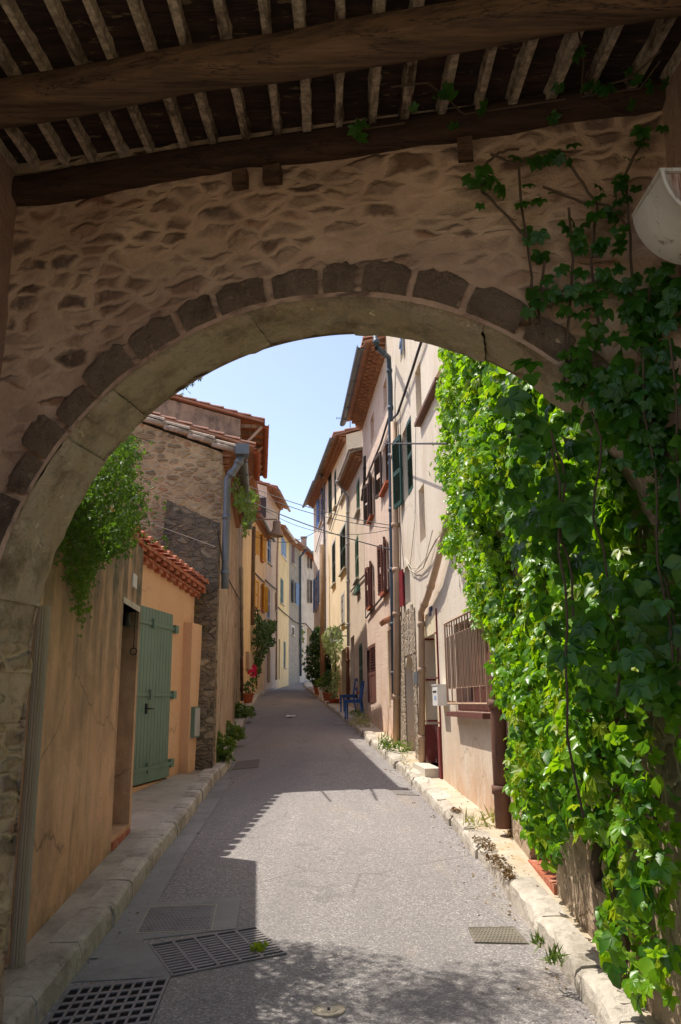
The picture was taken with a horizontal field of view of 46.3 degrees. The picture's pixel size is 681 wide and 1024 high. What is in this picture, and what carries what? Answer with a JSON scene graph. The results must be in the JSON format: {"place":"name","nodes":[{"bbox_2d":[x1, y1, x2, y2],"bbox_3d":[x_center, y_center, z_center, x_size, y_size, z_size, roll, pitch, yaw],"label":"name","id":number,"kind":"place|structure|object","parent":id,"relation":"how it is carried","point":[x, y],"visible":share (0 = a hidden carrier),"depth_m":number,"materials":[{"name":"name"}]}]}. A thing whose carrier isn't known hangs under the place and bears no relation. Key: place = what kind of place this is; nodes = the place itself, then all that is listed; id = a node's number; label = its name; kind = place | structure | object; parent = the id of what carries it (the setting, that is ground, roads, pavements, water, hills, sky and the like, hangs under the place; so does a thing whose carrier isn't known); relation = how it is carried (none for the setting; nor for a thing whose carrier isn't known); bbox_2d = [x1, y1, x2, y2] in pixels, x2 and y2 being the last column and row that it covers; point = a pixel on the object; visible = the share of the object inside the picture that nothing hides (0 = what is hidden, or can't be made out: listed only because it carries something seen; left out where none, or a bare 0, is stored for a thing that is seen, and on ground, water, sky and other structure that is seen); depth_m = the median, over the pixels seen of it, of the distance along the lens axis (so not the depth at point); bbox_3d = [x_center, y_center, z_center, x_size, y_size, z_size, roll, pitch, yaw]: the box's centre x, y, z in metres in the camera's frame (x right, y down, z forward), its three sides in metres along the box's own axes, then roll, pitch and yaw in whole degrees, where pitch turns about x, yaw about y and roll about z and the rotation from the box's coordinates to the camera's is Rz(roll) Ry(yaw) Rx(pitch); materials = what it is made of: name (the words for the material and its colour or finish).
{"place":"outdoors","nodes":[
{"label":"outdoors","id":0,"kind":"place"},
{"bbox_2d":[5,692,257,989],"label":"pavement","id":1,"kind":"structure","parent":0,"point":[153,804],"depth_m":6.27,"materials":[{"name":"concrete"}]},
{"bbox_2d":[7,493,143,964],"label":"garden wall","id":2,"kind":"structure","parent":1,"relation":"on","point":[83,812],"depth_m":5.37,"materials":[{"name":"beige paint"}]},
{"bbox_2d":[9,605,50,968],"bbox_3d":[-1.595,1.414,4.093,0.075,1.858,0.074,-1,-13,0],"label":"rain pipe","id":3,"kind":"object","parent":2,"relation":"attached to","point":[18,942],"visible":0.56,"depth_m":4.07,"materials":[{"name":"grey plastic"}]},
{"bbox_2d":[53,377,202,637],"bbox_3d":[-1.386,-0.688,5.441,1.262,3.121,1.398,-1,-13,0],"label":"shrub","id":4,"kind":"object","parent":2,"relation":"on","point":[106,529],"visible":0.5,"depth_m":4.86,"materials":[{"name":"green plant"}]},
{"bbox_2d":[122,610,136,654],"bbox_3d":[-1.911,1.059,7.168,0.116,0.451,0.208,-5,-14,16],"label":"bell","id":5,"kind":"object","parent":2,"relation":"attached to","point":[126,618],"visible":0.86,"depth_m":7.12,"materials":[{"name":"metal"}]},
{"bbox_2d":[216,731,236,763],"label":"weeds","id":6,"kind":"object","parent":1,"relation":"on","point":[229,743],"visible":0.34,"depth_m":11.50,"materials":[{"name":"green plant"}]},
{"bbox_2d":[225,720,246,740],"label":"weeds","id":7,"kind":"object","parent":1,"relation":"on","point":[234,731],"visible":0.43,"depth_m":14.54,"materials":[{"name":"green plant"}]},
{"bbox_2d":[234,701,255,718],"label":"weeds","id":8,"kind":"object","parent":1,"relation":"on","point":[240,711],"visible":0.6,"depth_m":19.80,"materials":[{"name":"green plant"}]},
{"bbox_2d":[177,334,362,550],"label":"sky","id":9,"kind":"structure","parent":0,"point":[299,388],"materials":[{"name":"blue"}]},
{"bbox_2d":[40,682,597,1023],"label":"road","id":10,"kind":"structure","parent":0,"point":[325,854],"depth_m":5.26,"materials":[{"name":"asphalt"}]},
{"bbox_2d":[44,976,169,1023],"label":"drain grate","id":11,"kind":"object","parent":10,"relation":"on","point":[136,1001],"visible":0.99,"depth_m":3.73,"materials":[{"name":"metal"}]},
{"bbox_2d":[72,944,170,982],"bbox_3d":[-1.101,2.414,4.259,0.499,0.063,0.528,-1,-13,0],"label":"concrete apron","id":12,"kind":"object","parent":10,"relation":"on","point":[136,961],"visible":0.79,"depth_m":4.16,"materials":[{"name":"concrete"}]},
{"bbox_2d":[89,780,230,957],"bbox_3d":[-1.420,2.979,7.413,0.296,0.347,6.322,0,-13,-3],"label":"gutter strip","id":13,"kind":"object","parent":10,"relation":"on","point":[166,866],"visible":0.66,"depth_m":6.08,"materials":[{"name":"grey concrete"}]},
{"bbox_2d":[115,896,240,942],"bbox_3d":[-0.975,2.525,4.931,0.705,0.091,0.729,1,-13,-6],"label":"concrete apron","id":14,"kind":"object","parent":10,"relation":"on","point":[226,914],"visible":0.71,"depth_m":4.91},
{"bbox_2d":[136,904,216,933],"bbox_3d":[-0.998,2.518,4.922,0.487,0.060,0.518,-1,-13,0],"label":"chamber cover","id":15,"kind":"object","parent":14,"relation":"on","point":[176,918],"visible":1,"depth_m":4.90,"materials":[{"name":"metal"}]},
{"bbox_2d":[149,926,286,976],"bbox_3d":[-0.683,2.411,4.374,0.628,0.077,0.525,6,-15,-24],"label":"drain grate","id":16,"kind":"object","parent":10,"relation":"on","point":[179,957],"visible":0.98,"depth_m":4.34,"materials":[{"name":"metal"}]},
{"bbox_2d":[249,940,267,952],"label":"weeds","id":17,"kind":"object","parent":16,"relation":"on","point":[260,946],"visible":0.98,"depth_m":4.33,"materials":[{"name":"green plant"}]},
{"bbox_2d":[232,759,259,769],"bbox_3d":[-1.421,3.821,12.038,0.377,0.090,1.028,0,-13,-4],"label":"chamber cover","id":18,"kind":"object","parent":10,"relation":"on","point":[246,764],"visible":1,"depth_m":11.98,"materials":[{"name":"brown metal"}]},
{"bbox_2d":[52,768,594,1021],"bbox_3d":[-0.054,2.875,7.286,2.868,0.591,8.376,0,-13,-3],"label":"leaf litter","id":19,"kind":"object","parent":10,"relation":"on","point":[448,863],"visible":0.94,"depth_m":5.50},
{"bbox_2d":[312,1003,344,1017],"bbox_3d":[-0.053,2.262,3.586,0.150,0.050,0.150,-1,-13,0],"label":"round cover","id":20,"kind":"object","parent":10,"relation":"on","point":[330,1011],"visible":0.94,"depth_m":3.57,"materials":[{"name":"grey plastic"}]},
{"bbox_2d":[390,789,417,795],"bbox_3d":[0.753,3.327,9.443,0.246,0.051,0.448,1,-14,-7],"label":"chamber cover","id":21,"kind":"object","parent":10,"relation":"on","point":[402,792],"visible":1,"depth_m":9.42,"materials":[{"name":"metal"}]},
{"bbox_2d":[468,926,528,944],"bbox_3d":[0.901,2.441,4.586,0.302,0.043,0.283,-1,-13,0],"label":"chamber cover","id":22,"kind":"object","parent":10,"relation":"on","point":[499,935],"visible":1,"depth_m":4.56,"materials":[{"name":"metal"}]},
{"bbox_2d":[528,929,544,952],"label":"weeds","id":23,"kind":"object","parent":10,"relation":"on","point":[538,939],"visible":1,"depth_m":4.09,"materials":[{"name":"green plant"}]},
{"bbox_2d":[538,940,570,966],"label":"weeds","id":24,"kind":"object","parent":10,"relation":"on","point":[553,954],"visible":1,"depth_m":3.84,"materials":[{"name":"green plant"}]},
{"bbox_2d":[305,681,657,1023],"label":"pavement","id":25,"kind":"structure","parent":0,"point":[518,861],"depth_m":6.46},
{"bbox_2d":[319,544,324,676],"bbox_3d":[-0.733,4.362,32.141,0.209,6.172,0.220,-1,-13,0],"label":"utility pole","id":26,"kind":"object","parent":25,"relation":"on","point":[322,596],"visible":0.66,"depth_m":32.21,"materials":[{"name":"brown wood"}]},
{"bbox_2d":[318,669,337,699],"bbox_3d":[-0.398,5.978,27.587,0.656,1.067,0.693,-12,-17,38],"label":"plant pot","id":27,"kind":"object","parent":25,"relation":"on","point":[326,694],"visible":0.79,"depth_m":27.52,"materials":[{"name":"ceramic"}]},
{"bbox_2d":[326,679,339,702],"bbox_3d":[-0.218,5.809,25.867,0.540,0.781,0.540,-1,-13,0],"label":"plant pot","id":28,"kind":"object","parent":25,"relation":"on","point":[332,699],"visible":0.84,"depth_m":25.75,"materials":[{"name":"ceramic"}]},
{"bbox_2d":[339,678,357,711],"bbox_3d":[0.244,4.991,21.692,0.478,0.885,0.420,-4,-14,14],"label":"chair","id":29,"kind":"object","parent":25,"relation":"on","point":[353,696],"visible":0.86,"depth_m":21.52,"materials":[{"name":"blue paint"}]},
{"bbox_2d":[343,681,364,718],"bbox_3d":[0.335,4.542,19.231,0.478,0.885,0.420,-3,-14,8],"label":"chair","id":30,"kind":"object","parent":25,"relation":"on","point":[359,701],"visible":0.95,"depth_m":19.06,"materials":[{"name":"blue paint"}]},
{"bbox_2d":[349,708,360,716],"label":"weeds","id":31,"kind":"object","parent":25,"relation":"on","point":[355,710],"visible":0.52,"depth_m":19.82,"materials":[{"name":"green plant"}]},
{"bbox_2d":[349,710,375,726],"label":"weeds","id":32,"kind":"object","parent":25,"relation":"on","point":[361,720],"visible":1,"depth_m":16.91,"materials":[{"name":"green plant"}]},
{"bbox_2d":[376,731,394,749],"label":"weeds","id":33,"kind":"object","parent":25,"relation":"on","point":[385,742],"visible":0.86,"depth_m":12.63,"materials":[{"name":"green plant"}]},
{"bbox_2d":[388,737,413,751],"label":"weeds","id":34,"kind":"object","parent":25,"relation":"on","point":[394,746],"visible":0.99,"depth_m":12.44,"materials":[{"name":"green plant"}]},
{"bbox_2d":[459,803,494,828],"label":"weeds","id":35,"kind":"object","parent":25,"relation":"on","point":[491,814],"visible":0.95,"depth_m":6.97,"materials":[{"name":"green plant"}]},
{"bbox_2d":[450,806,515,880],"bbox_3d":[1.293,2.655,6.509,0.485,0.180,2.544,-1,-13,0],"label":"sedum","id":36,"kind":"object","parent":25,"relation":"on","point":[507,873],"visible":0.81,"depth_m":5.81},
{"bbox_3d":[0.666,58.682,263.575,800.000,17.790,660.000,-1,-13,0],"label":"ground","id":37,"kind":"structure","parent":0,"visible":0},
{"bbox_2d":[2,687,274,1023],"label":"kerb","id":38,"kind":"structure","parent":37,"relation":"on","point":[38,986],"depth_m":4.60,"materials":[{"name":"stone"}]},
{"bbox_2d":[243,681,256,702],"bbox_3d":[-3.056,5.961,26.414,0.545,0.740,0.500,-4,-14,15],"label":"plant pot","id":39,"kind":"object","parent":38,"relation":"on","point":[248,696],"visible":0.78,"depth_m":26.27,"materials":[{"name":"ceramic"}]},
{"bbox_2d":[247,664,259,691],"bbox_3d":[-3.082,5.991,28.009,0.394,1.263,0.314,-5,-14,16],"label":"flowering plant","id":40,"kind":"object","parent":38,"relation":"on","point":[253,670],"visible":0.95,"depth_m":28.06,"materials":[{"name":"red plant"}]},
{"bbox_2d":[111,509,208,792],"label":"outbuilding","id":41,"kind":"structure","parent":37,"relation":"on","point":[167,728],"depth_m":10.05,"materials":[{"name":"paint"}]},
{"bbox_2d":[133,605,178,785],"bbox_3d":[-2.264,2.178,9.544,0.129,2.022,1.598,-3,-14,8],"label":"door","id":42,"kind":"structure","parent":41,"relation":"in","point":[151,761],"depth_m":9.61,"materials":[{"name":"wood"}]},
{"bbox_2d":[103,414,251,769],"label":"house","id":43,"kind":"structure","parent":37,"relation":"on","point":[198,472],"depth_m":11.88,"materials":[{"name":"brown stone"}]},
{"bbox_2d":[229,476,259,538],"bbox_3d":[-1.810,-0.153,15.539,0.466,2.892,9.347,1,-13,-6],"label":"shrub","id":44,"kind":"object","parent":43,"relation":"hanging from","point":[240,502],"visible":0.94,"depth_m":12.45,"materials":[{"name":"green plant"}]},
{"bbox_2d":[151,412,260,723],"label":"house","id":45,"kind":"structure","parent":37,"relation":"on","point":[254,458],"depth_m":19.20,"materials":[{"name":"tile"}]},
{"bbox_2d":[153,394,268,705],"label":"house","id":46,"kind":"structure","parent":37,"relation":"on","point":[232,422],"depth_m":22.18,"materials":[{"name":"tile"}]},
{"bbox_2d":[255,519,283,537],"bbox_3d":[-2.279,0.470,24.479,1.068,0.582,0.430,-1,-13,0],"label":"street lamp","id":47,"kind":"object","parent":46,"relation":"attached to","point":[276,532],"visible":0.98,"depth_m":24.38,"materials":[{"name":"metal"}]},
{"bbox_2d":[240,477,260,702],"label":"house","id":48,"kind":"structure","parent":37,"relation":"on","point":[247,656],"depth_m":29.61,"materials":[{"name":"paint"}]},
{"bbox_2d":[250,527,255,624],"bbox_3d":[-3.028,2.197,27.580,0.129,3.424,0.129,5,-14,-22],"label":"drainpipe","id":49,"kind":"object","parent":48,"relation":"attached to","point":[252,614],"visible":0.92,"depth_m":27.51,"materials":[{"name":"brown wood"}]},
{"bbox_2d":[250,512,275,692],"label":"house","id":50,"kind":"structure","parent":37,"relation":"on","point":[263,531],"depth_m":35.98,"materials":[{"name":"paint"}]},
{"bbox_2d":[253,525,259,554],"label":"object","id":51,"kind":"structure","parent":50,"relation":"in","point":[257,551],"depth_m":34.23,"materials":[{"name":"paint"}]},
{"bbox_2d":[255,577,258,608],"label":"window","id":52,"kind":"structure","parent":50,"relation":"in","point":[256,581],"depth_m":33.94,"materials":[{"name":"paint"}]},
{"bbox_2d":[260,534,266,562],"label":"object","id":53,"kind":"structure","parent":50,"relation":"in","point":[263,542],"depth_m":36.90,"materials":[{"name":"paint"}]},
{"bbox_2d":[251,607,276,685],"bbox_3d":[-3.227,6.139,35.453,0.908,3.253,7.186,-1,-13,0],"label":"climbing rose","id":54,"kind":"object","parent":50,"relation":"attached to","point":[266,630],"visible":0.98,"depth_m":32.84,"materials":[{"name":"green plant"}]},
{"bbox_2d":[261,583,268,612],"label":"window","id":55,"kind":"structure","parent":50,"relation":"in","point":[264,605],"depth_m":36.38,"materials":[{"name":"paint"}]},
{"bbox_2d":[257,480,290,688],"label":"house","id":56,"kind":"structure","parent":37,"relation":"on","point":[271,656],"depth_m":40.23,"materials":[{"name":"paint"}]},
{"bbox_2d":[257,498,265,517],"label":"window","id":57,"kind":"structure","parent":56,"relation":"in","point":[262,500],"depth_m":39.00,"materials":[{"name":"grey paint"}]},
{"bbox_2d":[267,589,270,620],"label":"window","id":58,"kind":"structure","parent":56,"relation":"in","point":[268,613],"depth_m":39.17,"materials":[{"name":"glass"}]},
{"bbox_2d":[267,539,272,566],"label":"window","id":59,"kind":"structure","parent":56,"relation":"in","point":[269,543],"depth_m":39.75,"materials":[{"name":"glass"}]},
{"bbox_2d":[278,524,296,687],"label":"house","id":60,"kind":"structure","parent":37,"relation":"on","point":[283,620],"depth_m":44.59,"materials":[{"name":"paint"}]},
{"bbox_2d":[280,578,284,606],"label":"window","id":61,"kind":"structure","parent":60,"relation":"in","point":[281,581],"depth_m":43.90,"materials":[{"name":"paint"}]},
{"bbox_2d":[281,537,287,561],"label":"window","id":62,"kind":"structure","parent":60,"relation":"in","point":[283,545],"depth_m":45.11,"materials":[{"name":"glass"}]},
{"bbox_2d":[288,538,306,684],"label":"house","id":63,"kind":"structure","parent":37,"relation":"on","point":[295,638],"depth_m":49.14,"materials":[{"name":"paint"}]},
{"bbox_2d":[291,545,295,566],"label":"window","id":64,"kind":"structure","parent":63,"relation":"in","point":[293,548],"depth_m":49.13,"materials":[{"name":"glass"}]},
{"bbox_2d":[292,579,298,605],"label":"window","id":65,"kind":"structure","parent":63,"relation":"in","point":[297,584],"depth_m":49.37,"materials":[{"name":"paint"}]},
{"bbox_2d":[300,536,313,682],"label":"house","id":66,"kind":"structure","parent":37,"relation":"on","point":[307,577],"depth_m":52.33,"materials":[{"name":"paint"}]},
{"bbox_2d":[308,579,311,603],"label":"window","id":67,"kind":"structure","parent":66,"relation":"in","point":[308,579],"depth_m":52.91,"materials":[{"name":"paint"}]},
{"bbox_2d":[302,473,327,686],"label":"house","id":68,"kind":"structure","parent":37,"relation":"on","point":[316,497],"depth_m":37.44,"materials":[{"name":"paint"}]},
{"bbox_2d":[313,572,317,612],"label":"window","id":69,"kind":"structure","parent":68,"relation":"in","point":[314,610],"depth_m":39.90,"materials":[{"name":"paint"}]},
{"bbox_2d":[318,570,319,604],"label":"window","id":70,"kind":"structure","parent":68,"relation":"in","point":[318,570],"depth_m":37.13,"materials":[{"name":"paint"}]},
{"bbox_2d":[316,488,322,529],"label":"window","id":71,"kind":"structure","parent":68,"relation":"in","point":[318,524],"depth_m":38.08,"materials":[{"name":"paint"}]},
{"bbox_2d":[314,426,361,704],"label":"house","id":72,"kind":"structure","parent":37,"relation":"on","point":[340,443],"depth_m":28.09,"materials":[{"name":"paint"}]},
{"bbox_2d":[326,477,331,523],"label":"window","id":73,"kind":"structure","parent":72,"relation":"in","point":[330,483],"depth_m":32.28,"materials":[{"name":"paint"}]},
{"bbox_2d":[321,624,343,698],"bbox_3d":[-0.473,5.436,28.875,0.641,2.857,9.411,1,-13,-5],"label":"climbing jasmine","id":74,"kind":"object","parent":72,"relation":"attached to","point":[333,646],"visible":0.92,"depth_m":25.52,"materials":[{"name":"green plant"}]},
{"bbox_2d":[330,536,335,588],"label":"window","id":75,"kind":"structure","parent":72,"relation":"in","point":[334,541],"depth_m":30.29,"materials":[{"name":"paint"}]},
{"bbox_2d":[332,469,336,510],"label":"window","id":76,"kind":"structure","parent":72,"relation":"in","point":[334,507],"depth_m":30.24,"materials":[{"name":"paint"}]},
{"bbox_2d":[329,629,346,642],"bbox_3d":[-0.076,3.958,25.490,0.580,0.487,0.382,-1,-13,0],"label":"satellite dish","id":77,"kind":"object","parent":72,"relation":"attached to","point":[331,632],"visible":0.45,"depth_m":25.60,"materials":[{"name":"grey paint"}]},
{"bbox_2d":[338,519,345,576],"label":"window","id":78,"kind":"structure","parent":72,"relation":"in","point":[343,530],"depth_m":27.01,"materials":[{"name":"paint"}]},
{"bbox_2d":[339,591,344,625],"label":"window","id":79,"kind":"structure","parent":72,"relation":"in","point":[342,595],"depth_m":26.89,"materials":[{"name":"paint"}]},
{"bbox_2d":[0,0,680,1023],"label":"archway building","id":80,"kind":"structure","parent":37,"relation":"on","point":[192,190],"depth_m":3.20,"materials":[{"name":"stone"}]},
{"bbox_2d":[632,168,680,264],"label":"wall lamp","id":81,"kind":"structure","parent":80,"relation":"attached to","point":[656,215],"depth_m":2.62,"materials":[{"name":"glass"}]},
{"bbox_2d":[335,446,366,716],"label":"house","id":82,"kind":"structure","parent":37,"relation":"on","point":[351,478],"depth_m":21.80,"materials":[{"name":"paint"}]},
{"bbox_2d":[352,535,358,585],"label":"window","id":83,"kind":"structure","parent":82,"relation":"in","point":[356,579],"depth_m":21.98,"materials":[{"name":"paint"}]},
{"bbox_2d":[353,478,359,519],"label":"window","id":84,"kind":"structure","parent":82,"relation":"in","point":[358,482],"depth_m":21.67,"materials":[{"name":"paint"}]},
{"bbox_2d":[356,643,362,693],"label":"window","id":85,"kind":"structure","parent":82,"relation":"in","point":[360,646],"depth_m":20.72,"materials":[{"name":"paint"}]},
{"bbox_2d":[340,335,393,738],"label":"house","id":86,"kind":"structure","parent":37,"relation":"on","point":[365,408],"depth_m":16.66,"materials":[{"name":"paint"}]},
{"bbox_2d":[250,486,387,524],"bbox_3d":[-0.741,-0.236,16.891,4.667,1.828,0.014,-13,-18,43],"label":"overhead cable","id":87,"kind":"object","parent":86,"relation":"attached to","point":[321,510],"visible":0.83,"depth_m":16.47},
{"bbox_2d":[253,492,388,528],"bbox_3d":[-0.739,-0.164,16.874,4.666,1.800,0.014,-13,-18,43],"label":"overhead cable","id":88,"kind":"object","parent":86,"relation":"attached to","point":[323,516],"visible":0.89,"depth_m":16.40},
{"bbox_2d":[259,506,388,534],"bbox_3d":[-0.745,-0.082,17.138,0.011,1.789,4.988,11,-18,-41],"label":"overhead cable","id":89,"kind":"object","parent":86,"relation":"attached to","point":[324,532],"visible":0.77,"depth_m":16.42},
{"bbox_2d":[363,471,373,524],"bbox_3d":[0.662,-0.282,18.263,0.162,0.992,1.325,0,-13,-4],"label":"window","id":90,"kind":"structure","parent":86,"relation":"in","point":[367,488],"depth_m":18.56,"materials":[{"name":"paint"}]},
{"bbox_2d":[364,561,373,610],"bbox_3d":[0.674,1.702,18.119,0.138,1.027,1.090,0,-13,-4],"label":"window","id":91,"kind":"structure","parent":86,"relation":"in","point":[369,605],"depth_m":18.34,"materials":[{"name":"paint"}]},
{"bbox_2d":[367,643,376,702],"bbox_3d":[0.769,3.690,18.154,0.276,1.276,1.922,-1,-13,0],"label":"window","id":92,"kind":"structure","parent":86,"relation":"in","point":[371,676],"depth_m":17.98,"materials":[{"name":"paint"}]},
{"bbox_2d":[374,438,388,498],"bbox_3d":[0.843,-0.843,15.824,0.149,0.959,1.518,1,-13,-5],"label":"window","id":93,"kind":"structure","parent":86,"relation":"in","point":[380,490],"depth_m":16.13,"materials":[{"name":"paint"}]},
{"bbox_2d":[377,537,387,596],"bbox_3d":[0.847,1.099,15.602,0.136,1.065,1.051,0,-13,-4],"label":"window","id":94,"kind":"structure","parent":86,"relation":"in","point":[381,553],"depth_m":15.84,"materials":[{"name":"paint"}]},
{"bbox_2d":[385,336,510,828],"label":"house","id":95,"kind":"structure","parent":37,"relation":"on","point":[459,742],"depth_m":10.73,"materials":[{"name":"beige paint"}]},
{"bbox_2d":[251,501,388,549],"bbox_3d":[-0.692,0.171,16.717,0.022,1.990,4.777,12,-18,-43],"label":"overhead cable","id":96,"kind":"object","parent":95,"relation":"attached to","point":[322,529],"visible":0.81,"depth_m":16.33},
{"bbox_2d":[399,569,404,606],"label":"window","id":97,"kind":"structure","parent":95,"relation":"in","point":[401,573],"depth_m":13.04,"materials":[{"name":"paint"}]},
{"bbox_2d":[392,416,412,508],"bbox_3d":[1.031,-0.781,12.971,0.078,1.195,1.436,1,-14,-9],"label":"window","id":98,"kind":"structure","parent":95,"relation":"in","point":[397,474],"depth_m":13.25,"materials":[{"name":"paint"}]},
{"bbox_2d":[384,442,447,444],"bbox_3d":[0.917,-0.936,10.898,0.022,1.855,5.545,0,-13,-3],"label":"overhead cable","id":99,"kind":"object","parent":95,"relation":"attached to","point":[445,443],"visible":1,"depth_m":9.44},
{"bbox_2d":[414,377,441,426],"bbox_3d":[1.175,-1.449,10.683,0.120,0.050,1.696,0,-13,-4],"label":"window","id":100,"kind":"structure","parent":95,"relation":"in","point":[430,396],"depth_m":10.61,"materials":[{"name":"paint"}]},
{"bbox_2d":[431,684,448,705],"bbox_3d":[1.194,2.197,9.559,0.138,0.247,0.342,0,-13,-4],"label":"mailbox","id":101,"kind":"object","parent":95,"relation":"attached to","point":[439,694],"visible":0.95,"depth_m":9.41,"materials":[{"name":"white paint"}]},
{"bbox_2d":[444,611,490,718],"bbox_3d":[1.365,1.568,8.153,0.395,1.036,1.907,-1,-13,0],"label":"window","id":102,"kind":"structure","parent":95,"relation":"in","point":[477,654],"depth_m":8.17,"materials":[{"name":"red paint"}]},
{"bbox_2d":[303,683,645,1023],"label":"kerb","id":103,"kind":"structure","parent":37,"relation":"on","point":[603,998],"depth_m":4.66,"materials":[{"name":"stone"}]},
{"bbox_2d":[301,625,330,693],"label":"potted plants","id":104,"kind":"object","parent":103,"relation":"on","point":[313,648],"visible":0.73,"depth_m":32.08,"materials":[{"name":"plant"}]},
{"bbox_2d":[315,676,325,697],"bbox_3d":[-0.699,6.463,29.496,0.547,0.800,0.542,-11,-17,37],"label":"plant pot","id":105,"kind":"object","parent":103,"relation":"on","point":[320,690],"visible":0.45,"depth_m":29.41,"materials":[{"name":"white paint"}]},
{"bbox_2d":[490,400,680,1023],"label":"wall","id":106,"kind":"structure","parent":37,"relation":"on","point":[570,883],"depth_m":3.37,"materials":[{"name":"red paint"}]},
{"bbox_2d":[347,32,680,1014],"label":"climbing creeper","id":107,"kind":"object","parent":106,"relation":"attached to","point":[549,494],"visible":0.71,"depth_m":2.94,"materials":[{"name":"green plant"}]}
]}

